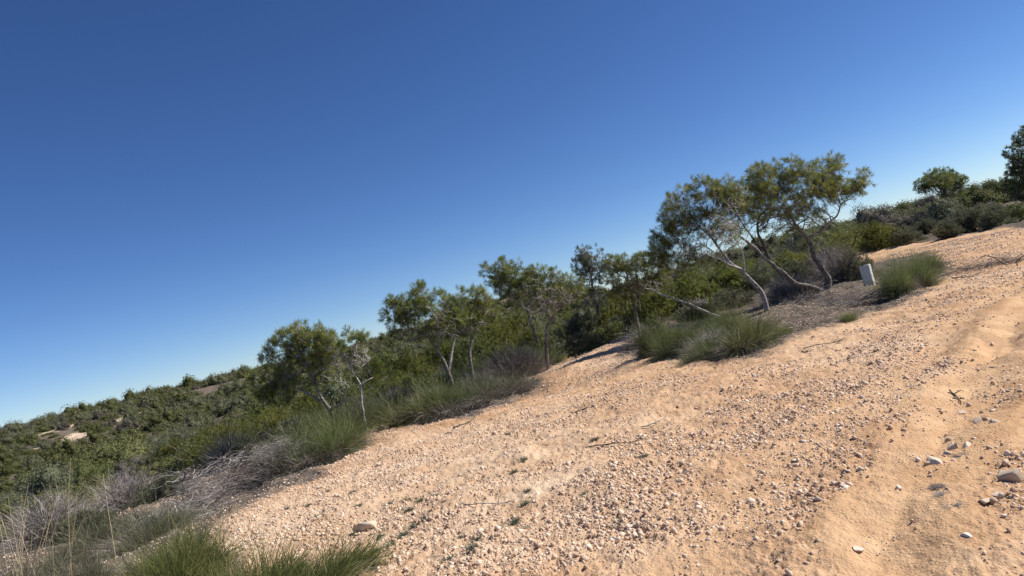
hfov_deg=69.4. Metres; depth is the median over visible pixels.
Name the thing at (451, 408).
grass tussock
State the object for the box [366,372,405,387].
shrub
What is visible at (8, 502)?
shrub
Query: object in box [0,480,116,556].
shrub
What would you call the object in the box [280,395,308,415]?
shrub
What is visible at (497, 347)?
shrub
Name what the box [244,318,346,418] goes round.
pine tree
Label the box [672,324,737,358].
grass clump
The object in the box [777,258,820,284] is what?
shrub
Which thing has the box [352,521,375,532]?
stone
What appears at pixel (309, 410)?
grass tussock
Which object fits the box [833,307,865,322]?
grass tussock
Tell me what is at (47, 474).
bush
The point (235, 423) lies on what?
shrub
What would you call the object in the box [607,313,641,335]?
shrub
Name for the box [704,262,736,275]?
shrub
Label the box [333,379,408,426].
grass tussock
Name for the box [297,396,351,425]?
grass tussock
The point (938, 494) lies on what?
dry weed
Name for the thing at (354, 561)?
grass tussock
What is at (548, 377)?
dry litter
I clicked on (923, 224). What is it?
shrub
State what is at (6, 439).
shrub
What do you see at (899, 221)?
bush
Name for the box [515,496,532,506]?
weed
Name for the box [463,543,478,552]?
weed
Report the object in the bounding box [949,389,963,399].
stick
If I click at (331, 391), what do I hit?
bush
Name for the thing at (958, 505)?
dry weed
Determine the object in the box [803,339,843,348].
stick
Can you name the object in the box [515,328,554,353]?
shrub
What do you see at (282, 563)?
grass tussock
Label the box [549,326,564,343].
shrub
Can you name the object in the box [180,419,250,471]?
shrub
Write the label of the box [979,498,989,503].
stone
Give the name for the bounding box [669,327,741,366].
grass tussock
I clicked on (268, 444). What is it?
grass tussock
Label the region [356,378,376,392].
shrub
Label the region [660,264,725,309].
shrub
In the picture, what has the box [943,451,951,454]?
stone
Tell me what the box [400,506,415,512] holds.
weed
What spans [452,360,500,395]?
grass tussock
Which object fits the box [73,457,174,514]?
shrub
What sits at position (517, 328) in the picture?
shrub
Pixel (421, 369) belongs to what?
shrub
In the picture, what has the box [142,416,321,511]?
brush heap
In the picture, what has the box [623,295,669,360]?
grass tussock
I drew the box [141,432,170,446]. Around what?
shrub
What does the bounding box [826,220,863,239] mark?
shrub
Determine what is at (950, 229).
shrub
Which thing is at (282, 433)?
grass tussock
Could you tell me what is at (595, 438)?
weed
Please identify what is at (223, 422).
bush
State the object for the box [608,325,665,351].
shrub
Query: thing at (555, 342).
grass tussock
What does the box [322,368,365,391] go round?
shrub
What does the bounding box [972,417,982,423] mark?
stone
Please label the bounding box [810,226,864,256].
shrub
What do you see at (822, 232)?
shrub
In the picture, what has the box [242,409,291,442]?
shrub
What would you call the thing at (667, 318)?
brush heap
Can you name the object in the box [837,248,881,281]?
shrub
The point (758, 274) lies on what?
shrub
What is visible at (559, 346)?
grass tussock
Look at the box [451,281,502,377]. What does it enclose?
pine tree
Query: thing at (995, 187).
shrub
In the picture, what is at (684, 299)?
shrub
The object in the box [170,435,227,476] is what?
shrub
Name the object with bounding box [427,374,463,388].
shrub
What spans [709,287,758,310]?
shrub
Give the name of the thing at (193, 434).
shrub
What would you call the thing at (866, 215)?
bush
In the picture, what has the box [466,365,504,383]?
shrub
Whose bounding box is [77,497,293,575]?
grass tussock
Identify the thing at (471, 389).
grass tussock
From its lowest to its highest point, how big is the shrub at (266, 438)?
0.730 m
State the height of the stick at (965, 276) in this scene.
0.069 m
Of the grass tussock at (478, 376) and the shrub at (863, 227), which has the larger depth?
the shrub at (863, 227)
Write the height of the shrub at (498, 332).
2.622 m
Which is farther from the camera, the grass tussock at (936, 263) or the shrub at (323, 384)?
the shrub at (323, 384)
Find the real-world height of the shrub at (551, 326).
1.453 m
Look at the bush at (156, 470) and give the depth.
21.97 m
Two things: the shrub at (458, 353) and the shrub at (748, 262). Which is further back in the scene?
the shrub at (748, 262)
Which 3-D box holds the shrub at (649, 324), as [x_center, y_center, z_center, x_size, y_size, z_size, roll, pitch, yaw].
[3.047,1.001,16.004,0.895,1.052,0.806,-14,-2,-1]
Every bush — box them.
[5,460,76,510]
[11,467,39,488]
[66,456,118,489]
[141,451,180,476]
[210,418,239,426]
[315,377,363,412]
[664,265,681,291]
[774,223,821,245]
[794,232,838,253]
[849,202,900,228]
[878,207,931,233]
[907,189,940,212]
[920,195,969,225]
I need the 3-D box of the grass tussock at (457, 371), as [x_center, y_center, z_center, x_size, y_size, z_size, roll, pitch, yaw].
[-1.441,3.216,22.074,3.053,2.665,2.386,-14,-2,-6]
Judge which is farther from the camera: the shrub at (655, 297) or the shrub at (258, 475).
the shrub at (655, 297)
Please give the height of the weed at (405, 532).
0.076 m
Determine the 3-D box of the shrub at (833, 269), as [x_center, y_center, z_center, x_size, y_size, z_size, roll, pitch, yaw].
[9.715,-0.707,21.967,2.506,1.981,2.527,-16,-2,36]
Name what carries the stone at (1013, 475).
on the ground
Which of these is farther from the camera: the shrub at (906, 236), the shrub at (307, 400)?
the shrub at (906, 236)
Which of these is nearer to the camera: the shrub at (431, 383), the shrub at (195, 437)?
the shrub at (431, 383)
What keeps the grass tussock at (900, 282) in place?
on the ground
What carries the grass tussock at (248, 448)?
on the ground
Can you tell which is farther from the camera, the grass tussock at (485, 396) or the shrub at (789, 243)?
the shrub at (789, 243)
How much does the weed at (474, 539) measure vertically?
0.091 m
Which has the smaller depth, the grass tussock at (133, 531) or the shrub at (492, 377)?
the grass tussock at (133, 531)
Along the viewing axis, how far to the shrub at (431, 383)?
19.34 m
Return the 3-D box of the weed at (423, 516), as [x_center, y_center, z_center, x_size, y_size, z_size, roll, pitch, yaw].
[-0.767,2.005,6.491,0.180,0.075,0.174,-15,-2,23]
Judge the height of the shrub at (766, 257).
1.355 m
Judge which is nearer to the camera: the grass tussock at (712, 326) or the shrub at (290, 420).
the grass tussock at (712, 326)
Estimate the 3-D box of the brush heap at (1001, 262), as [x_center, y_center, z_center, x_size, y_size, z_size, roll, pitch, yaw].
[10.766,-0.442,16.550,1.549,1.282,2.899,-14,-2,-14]
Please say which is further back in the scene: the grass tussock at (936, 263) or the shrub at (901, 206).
the shrub at (901, 206)
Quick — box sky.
[0,0,1023,427]
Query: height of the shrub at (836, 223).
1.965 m
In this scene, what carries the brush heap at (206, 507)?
on the ground
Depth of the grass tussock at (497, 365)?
21.15 m
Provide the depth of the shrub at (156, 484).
15.47 m
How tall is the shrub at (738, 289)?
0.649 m
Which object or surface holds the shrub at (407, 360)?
on the ground
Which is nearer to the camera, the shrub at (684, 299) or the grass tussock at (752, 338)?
the grass tussock at (752, 338)
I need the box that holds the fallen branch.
[642,280,720,317]
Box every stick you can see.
[461,494,514,504]
[585,434,643,447]
[640,418,664,427]
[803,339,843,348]
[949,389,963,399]
[952,272,981,278]
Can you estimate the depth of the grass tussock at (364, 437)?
14.62 m
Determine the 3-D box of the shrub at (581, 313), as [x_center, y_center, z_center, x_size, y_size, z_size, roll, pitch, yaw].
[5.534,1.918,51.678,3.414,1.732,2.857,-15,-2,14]
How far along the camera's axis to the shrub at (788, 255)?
28.76 m
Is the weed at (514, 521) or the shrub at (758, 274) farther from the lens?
the shrub at (758, 274)
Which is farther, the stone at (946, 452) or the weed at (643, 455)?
the weed at (643, 455)
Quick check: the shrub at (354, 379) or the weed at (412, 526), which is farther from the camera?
the shrub at (354, 379)
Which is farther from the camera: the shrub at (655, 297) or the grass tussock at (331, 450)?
the shrub at (655, 297)
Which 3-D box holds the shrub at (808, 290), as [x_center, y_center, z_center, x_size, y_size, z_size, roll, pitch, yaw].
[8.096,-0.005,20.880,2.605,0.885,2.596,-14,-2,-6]
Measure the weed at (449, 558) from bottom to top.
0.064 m
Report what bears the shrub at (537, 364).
on the ground
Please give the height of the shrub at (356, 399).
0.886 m
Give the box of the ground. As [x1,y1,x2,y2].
[0,200,1023,575]
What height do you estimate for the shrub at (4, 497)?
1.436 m
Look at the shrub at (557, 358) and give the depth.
24.24 m
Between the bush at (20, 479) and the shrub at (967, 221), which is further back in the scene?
the bush at (20, 479)
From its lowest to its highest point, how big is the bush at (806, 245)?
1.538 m
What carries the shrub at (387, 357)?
on the ground
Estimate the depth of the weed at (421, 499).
7.27 m
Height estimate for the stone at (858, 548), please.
0.025 m
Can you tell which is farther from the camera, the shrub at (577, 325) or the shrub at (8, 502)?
the shrub at (8, 502)
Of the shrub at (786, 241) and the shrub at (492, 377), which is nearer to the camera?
the shrub at (492, 377)
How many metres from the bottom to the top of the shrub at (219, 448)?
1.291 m
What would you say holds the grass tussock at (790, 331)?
on the ground
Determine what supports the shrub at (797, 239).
on the ground
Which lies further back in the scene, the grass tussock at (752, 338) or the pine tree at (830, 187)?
the pine tree at (830, 187)
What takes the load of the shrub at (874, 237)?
on the ground
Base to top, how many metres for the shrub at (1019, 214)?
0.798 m
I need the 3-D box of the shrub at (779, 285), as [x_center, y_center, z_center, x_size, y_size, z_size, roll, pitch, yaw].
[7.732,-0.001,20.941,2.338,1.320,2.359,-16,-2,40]
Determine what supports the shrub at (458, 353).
on the ground
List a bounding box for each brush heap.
[117,471,259,528]
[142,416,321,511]
[619,315,675,335]
[773,283,855,306]
[819,285,894,312]
[936,243,1023,275]
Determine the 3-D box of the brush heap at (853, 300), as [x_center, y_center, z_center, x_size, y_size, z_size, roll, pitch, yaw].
[7.371,0.324,15.808,2.184,1.021,1.634,-14,-2,0]
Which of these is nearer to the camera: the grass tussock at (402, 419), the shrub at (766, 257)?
the grass tussock at (402, 419)
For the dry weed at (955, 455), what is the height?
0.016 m
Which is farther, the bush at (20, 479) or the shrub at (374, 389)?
the bush at (20, 479)
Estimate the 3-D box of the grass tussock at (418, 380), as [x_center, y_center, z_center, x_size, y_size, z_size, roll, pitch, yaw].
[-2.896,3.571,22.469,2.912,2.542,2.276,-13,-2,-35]
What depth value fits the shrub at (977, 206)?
30.85 m
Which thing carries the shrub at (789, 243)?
on the ground
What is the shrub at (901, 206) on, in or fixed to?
on the ground
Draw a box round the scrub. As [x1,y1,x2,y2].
[0,178,1012,524]
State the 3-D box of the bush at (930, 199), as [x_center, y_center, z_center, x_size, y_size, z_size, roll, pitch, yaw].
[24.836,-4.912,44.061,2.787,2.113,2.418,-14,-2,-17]
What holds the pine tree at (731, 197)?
on the ground
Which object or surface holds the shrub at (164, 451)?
on the ground
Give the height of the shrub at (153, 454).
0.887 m
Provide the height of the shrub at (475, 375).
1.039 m
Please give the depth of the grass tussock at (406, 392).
19.57 m
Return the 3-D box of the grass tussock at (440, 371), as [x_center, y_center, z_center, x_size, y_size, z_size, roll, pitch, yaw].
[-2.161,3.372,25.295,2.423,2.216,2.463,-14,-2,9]
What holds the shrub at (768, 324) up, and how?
on the ground
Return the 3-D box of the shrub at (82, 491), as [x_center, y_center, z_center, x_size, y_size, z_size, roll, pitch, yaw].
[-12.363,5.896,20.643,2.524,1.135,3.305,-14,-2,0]
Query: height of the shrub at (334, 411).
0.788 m
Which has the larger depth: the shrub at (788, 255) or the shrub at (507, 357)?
the shrub at (788, 255)
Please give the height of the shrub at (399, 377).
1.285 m
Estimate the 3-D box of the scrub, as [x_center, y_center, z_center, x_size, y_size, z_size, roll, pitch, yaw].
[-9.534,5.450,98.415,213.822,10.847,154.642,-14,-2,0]
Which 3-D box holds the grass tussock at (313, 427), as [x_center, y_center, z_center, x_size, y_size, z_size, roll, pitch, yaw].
[-4.065,3.585,16.460,2.924,2.826,3.526,-14,-2,-9]
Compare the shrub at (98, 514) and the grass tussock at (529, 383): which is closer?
the shrub at (98, 514)
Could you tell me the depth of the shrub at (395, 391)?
19.80 m
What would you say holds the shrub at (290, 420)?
on the ground
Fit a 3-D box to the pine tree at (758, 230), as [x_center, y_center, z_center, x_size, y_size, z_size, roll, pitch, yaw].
[7.283,-1.500,21.403,2.317,3.933,1.549,-14,-2,0]
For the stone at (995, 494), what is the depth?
3.88 m
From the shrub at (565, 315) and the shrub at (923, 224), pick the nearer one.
the shrub at (923, 224)
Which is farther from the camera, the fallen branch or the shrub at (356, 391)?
the shrub at (356, 391)
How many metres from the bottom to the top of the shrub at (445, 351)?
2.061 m
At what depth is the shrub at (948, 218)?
30.91 m
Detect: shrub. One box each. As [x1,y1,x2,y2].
[0,428,42,444]
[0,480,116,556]
[0,490,24,504]
[0,491,22,503]
[0,519,21,541]
[1,474,122,530]
[43,498,136,540]
[63,431,153,474]
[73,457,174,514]
[111,453,147,476]
[124,472,190,509]
[139,441,176,467]
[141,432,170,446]
[146,435,195,469]
[150,419,206,451]
[158,431,216,473]
[166,427,211,462]
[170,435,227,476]
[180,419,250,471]
[180,424,264,473]
[181,426,210,443]
[208,418,258,439]
[229,434,318,487]
[238,381,295,425]
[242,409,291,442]
[246,403,305,429]
[256,430,279,459]
[277,411,337,443]
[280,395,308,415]
[282,382,321,404]
[289,390,337,416]
[291,374,338,395]
[321,404,346,421]
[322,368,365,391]
[337,385,378,408]
[342,392,378,409]
[356,349,394,383]
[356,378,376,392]
[364,378,393,397]
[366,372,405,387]
[368,347,405,373]
[371,369,420,399]
[378,381,420,410]
[391,346,439,375]
[396,360,437,380]
[400,385,454,409]
[402,334,459,372]
[406,374,456,402]
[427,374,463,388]
[431,369,455,380]
[446,334,488,373]
[458,367,495,385]
[466,305,530,358]
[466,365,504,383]
[473,337,526,371]
[474,337,551,380]
[487,309,552,354]
[498,344,555,379]
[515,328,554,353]
[515,345,543,354]
[540,322,560,332]
[549,306,607,344]
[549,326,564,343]
[551,327,607,357]
[558,311,582,322]
[570,305,605,317]
[584,319,624,342]
[587,299,631,319]
[594,288,643,338]
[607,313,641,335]
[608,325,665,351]
[616,286,679,329]
[637,310,667,358]
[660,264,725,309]
[660,326,691,344]
[662,297,731,325]
[663,321,692,331]
[672,296,700,312]
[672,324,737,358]
[690,261,752,292]
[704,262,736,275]
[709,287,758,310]
[723,285,747,293]
[728,315,796,333]
[733,259,764,267]
[735,257,762,265]
[735,261,787,293]
[750,269,821,303]
[753,251,779,263]
[754,249,812,276]
[754,274,837,307]
[776,234,793,252]
[777,233,816,252]
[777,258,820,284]
[786,225,819,252]
[798,244,856,283]
[803,233,880,284]
[807,226,846,238]
[809,218,844,229]
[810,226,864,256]
[815,238,857,259]
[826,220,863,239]
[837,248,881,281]
[847,221,873,242]
[856,216,906,252]
[889,228,927,245]
[891,200,920,214]
[891,220,926,234]
[894,197,924,210]
[903,203,928,218]
[904,217,937,237]
[927,219,963,238]
[939,206,968,225]
[949,205,990,234]
[952,180,992,201]
[967,199,1009,211]
[974,201,1023,230]
[975,178,1016,194]
[1004,201,1023,221]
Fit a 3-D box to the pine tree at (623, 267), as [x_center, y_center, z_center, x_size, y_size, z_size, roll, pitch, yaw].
[4.006,0.065,22.748,2.311,2.791,1.328,-15,-2,31]
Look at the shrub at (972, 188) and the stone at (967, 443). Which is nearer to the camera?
the stone at (967, 443)
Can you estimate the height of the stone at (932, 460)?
0.055 m
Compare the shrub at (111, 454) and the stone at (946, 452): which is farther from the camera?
the shrub at (111, 454)
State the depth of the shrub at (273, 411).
22.60 m
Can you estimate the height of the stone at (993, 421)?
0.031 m
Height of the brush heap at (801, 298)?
1.133 m
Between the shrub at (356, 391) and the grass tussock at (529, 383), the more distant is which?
the shrub at (356, 391)
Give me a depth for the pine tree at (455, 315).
19.36 m
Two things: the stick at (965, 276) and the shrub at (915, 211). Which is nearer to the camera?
the stick at (965, 276)
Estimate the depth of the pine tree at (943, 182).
37.73 m
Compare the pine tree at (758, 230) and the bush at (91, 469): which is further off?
the bush at (91, 469)
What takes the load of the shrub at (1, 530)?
on the ground
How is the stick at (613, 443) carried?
on the ground
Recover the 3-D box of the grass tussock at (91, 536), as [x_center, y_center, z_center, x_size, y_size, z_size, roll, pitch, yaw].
[-6.102,3.849,11.192,2.550,1.625,2.373,-14,-2,-20]
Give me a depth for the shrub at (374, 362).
26.98 m
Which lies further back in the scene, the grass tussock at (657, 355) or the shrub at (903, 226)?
the shrub at (903, 226)
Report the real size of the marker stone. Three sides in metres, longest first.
0.697 x 0.245 x 0.191 m
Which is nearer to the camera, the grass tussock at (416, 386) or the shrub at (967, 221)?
the grass tussock at (416, 386)
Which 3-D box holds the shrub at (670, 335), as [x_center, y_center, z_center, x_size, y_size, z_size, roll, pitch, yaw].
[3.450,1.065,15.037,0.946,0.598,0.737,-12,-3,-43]
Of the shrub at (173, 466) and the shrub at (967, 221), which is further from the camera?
the shrub at (967, 221)
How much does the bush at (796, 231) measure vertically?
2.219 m
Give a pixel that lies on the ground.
(876, 510)
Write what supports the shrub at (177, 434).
on the ground
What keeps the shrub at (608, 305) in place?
on the ground
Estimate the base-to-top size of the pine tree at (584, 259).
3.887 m
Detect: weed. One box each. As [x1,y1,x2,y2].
[394,529,410,537]
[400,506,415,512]
[404,523,419,528]
[413,495,425,502]
[417,512,431,520]
[439,551,459,563]
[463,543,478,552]
[466,533,486,542]
[501,513,524,526]
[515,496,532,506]
[516,455,529,462]
[588,434,600,441]
[638,452,649,458]
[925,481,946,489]
[932,489,952,496]
[939,500,965,509]
[950,451,969,457]
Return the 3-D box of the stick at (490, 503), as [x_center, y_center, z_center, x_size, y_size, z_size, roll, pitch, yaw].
[-0.233,1.830,6.378,0.569,0.113,0.080,-15,-2,30]
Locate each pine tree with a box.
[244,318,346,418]
[326,323,372,429]
[377,278,477,388]
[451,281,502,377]
[477,255,589,369]
[570,242,619,316]
[601,247,673,330]
[641,173,768,311]
[714,175,798,283]
[719,150,876,291]
[912,165,969,201]
[997,125,1023,202]
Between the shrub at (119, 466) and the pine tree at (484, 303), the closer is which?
the pine tree at (484, 303)
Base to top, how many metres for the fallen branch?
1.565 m
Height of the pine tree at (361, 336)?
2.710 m
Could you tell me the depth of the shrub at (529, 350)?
25.63 m
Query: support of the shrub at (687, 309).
on the ground
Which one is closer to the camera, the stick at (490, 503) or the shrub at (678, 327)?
the stick at (490, 503)
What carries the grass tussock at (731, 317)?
on the ground
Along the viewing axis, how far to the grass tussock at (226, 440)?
19.76 m
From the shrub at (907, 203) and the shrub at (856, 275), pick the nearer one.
the shrub at (856, 275)
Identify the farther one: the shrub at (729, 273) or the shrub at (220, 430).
the shrub at (729, 273)
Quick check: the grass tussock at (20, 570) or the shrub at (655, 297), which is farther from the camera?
the shrub at (655, 297)
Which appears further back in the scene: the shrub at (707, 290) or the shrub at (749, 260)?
the shrub at (749, 260)
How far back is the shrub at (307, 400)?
23.37 m
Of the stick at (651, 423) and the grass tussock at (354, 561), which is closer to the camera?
the grass tussock at (354, 561)
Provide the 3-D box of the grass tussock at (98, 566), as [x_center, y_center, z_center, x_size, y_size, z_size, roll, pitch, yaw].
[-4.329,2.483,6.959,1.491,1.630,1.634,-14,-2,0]
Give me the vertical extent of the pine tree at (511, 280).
3.756 m
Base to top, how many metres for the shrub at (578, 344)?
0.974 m
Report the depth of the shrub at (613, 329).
23.90 m
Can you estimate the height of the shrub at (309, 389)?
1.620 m
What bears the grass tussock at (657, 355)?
on the ground
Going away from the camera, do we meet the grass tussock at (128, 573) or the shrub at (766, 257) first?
the grass tussock at (128, 573)
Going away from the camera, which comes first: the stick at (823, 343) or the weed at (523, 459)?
the weed at (523, 459)
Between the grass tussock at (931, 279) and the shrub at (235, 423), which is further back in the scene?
the shrub at (235, 423)
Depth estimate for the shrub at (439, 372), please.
23.55 m
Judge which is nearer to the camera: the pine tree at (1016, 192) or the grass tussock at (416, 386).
the grass tussock at (416, 386)
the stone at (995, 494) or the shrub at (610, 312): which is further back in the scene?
the shrub at (610, 312)
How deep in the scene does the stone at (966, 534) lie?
3.46 m
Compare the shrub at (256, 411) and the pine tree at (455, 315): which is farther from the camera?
the shrub at (256, 411)
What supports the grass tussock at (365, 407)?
on the ground
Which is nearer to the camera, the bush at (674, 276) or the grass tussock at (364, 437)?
the grass tussock at (364, 437)
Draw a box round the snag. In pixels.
[620,279,643,309]
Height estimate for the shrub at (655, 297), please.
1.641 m
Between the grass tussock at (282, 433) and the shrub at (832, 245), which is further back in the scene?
the shrub at (832, 245)
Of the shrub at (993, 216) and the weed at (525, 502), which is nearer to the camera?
the weed at (525, 502)
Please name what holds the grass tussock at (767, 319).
on the ground
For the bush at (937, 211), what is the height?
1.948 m
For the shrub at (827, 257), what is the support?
on the ground
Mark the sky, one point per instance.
(184, 183)
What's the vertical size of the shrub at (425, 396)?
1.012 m
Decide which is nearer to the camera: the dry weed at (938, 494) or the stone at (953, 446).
the dry weed at (938, 494)
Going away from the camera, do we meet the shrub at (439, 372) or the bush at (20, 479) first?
the shrub at (439, 372)
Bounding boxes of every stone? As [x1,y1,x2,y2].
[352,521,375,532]
[852,546,863,551]
[859,264,875,285]
[926,456,941,464]
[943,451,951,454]
[946,443,958,449]
[961,532,971,537]
[963,441,971,446]
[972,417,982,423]
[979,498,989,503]
[989,419,999,422]
[991,491,998,496]
[996,468,1023,482]
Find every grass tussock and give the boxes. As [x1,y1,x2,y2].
[0,480,88,575]
[2,460,137,575]
[21,486,167,570]
[64,485,213,562]
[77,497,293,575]
[101,521,228,575]
[185,510,407,575]
[188,422,261,466]
[188,515,352,575]
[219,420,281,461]
[228,407,298,462]
[240,403,374,485]
[246,431,297,463]
[248,390,394,453]
[263,388,379,447]
[263,413,315,447]
[286,396,332,418]
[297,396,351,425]
[330,383,405,432]
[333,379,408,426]
[347,378,421,411]
[350,367,481,435]
[387,368,440,393]
[395,361,502,423]
[400,376,438,392]
[425,360,465,381]
[428,356,494,379]
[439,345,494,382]
[443,366,549,417]
[446,373,488,402]
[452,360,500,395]
[467,348,529,381]
[478,363,549,397]
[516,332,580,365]
[538,327,574,350]
[539,330,579,355]
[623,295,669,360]
[627,306,686,366]
[649,305,714,361]
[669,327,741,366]
[690,310,736,339]
[698,282,750,333]
[703,300,805,364]
[725,300,793,337]
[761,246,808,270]
[775,324,794,333]
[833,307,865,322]
[855,243,926,303]
[881,235,958,286]
[893,243,954,274]
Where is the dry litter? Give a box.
[0,249,959,575]
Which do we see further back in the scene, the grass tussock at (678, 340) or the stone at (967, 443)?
the grass tussock at (678, 340)

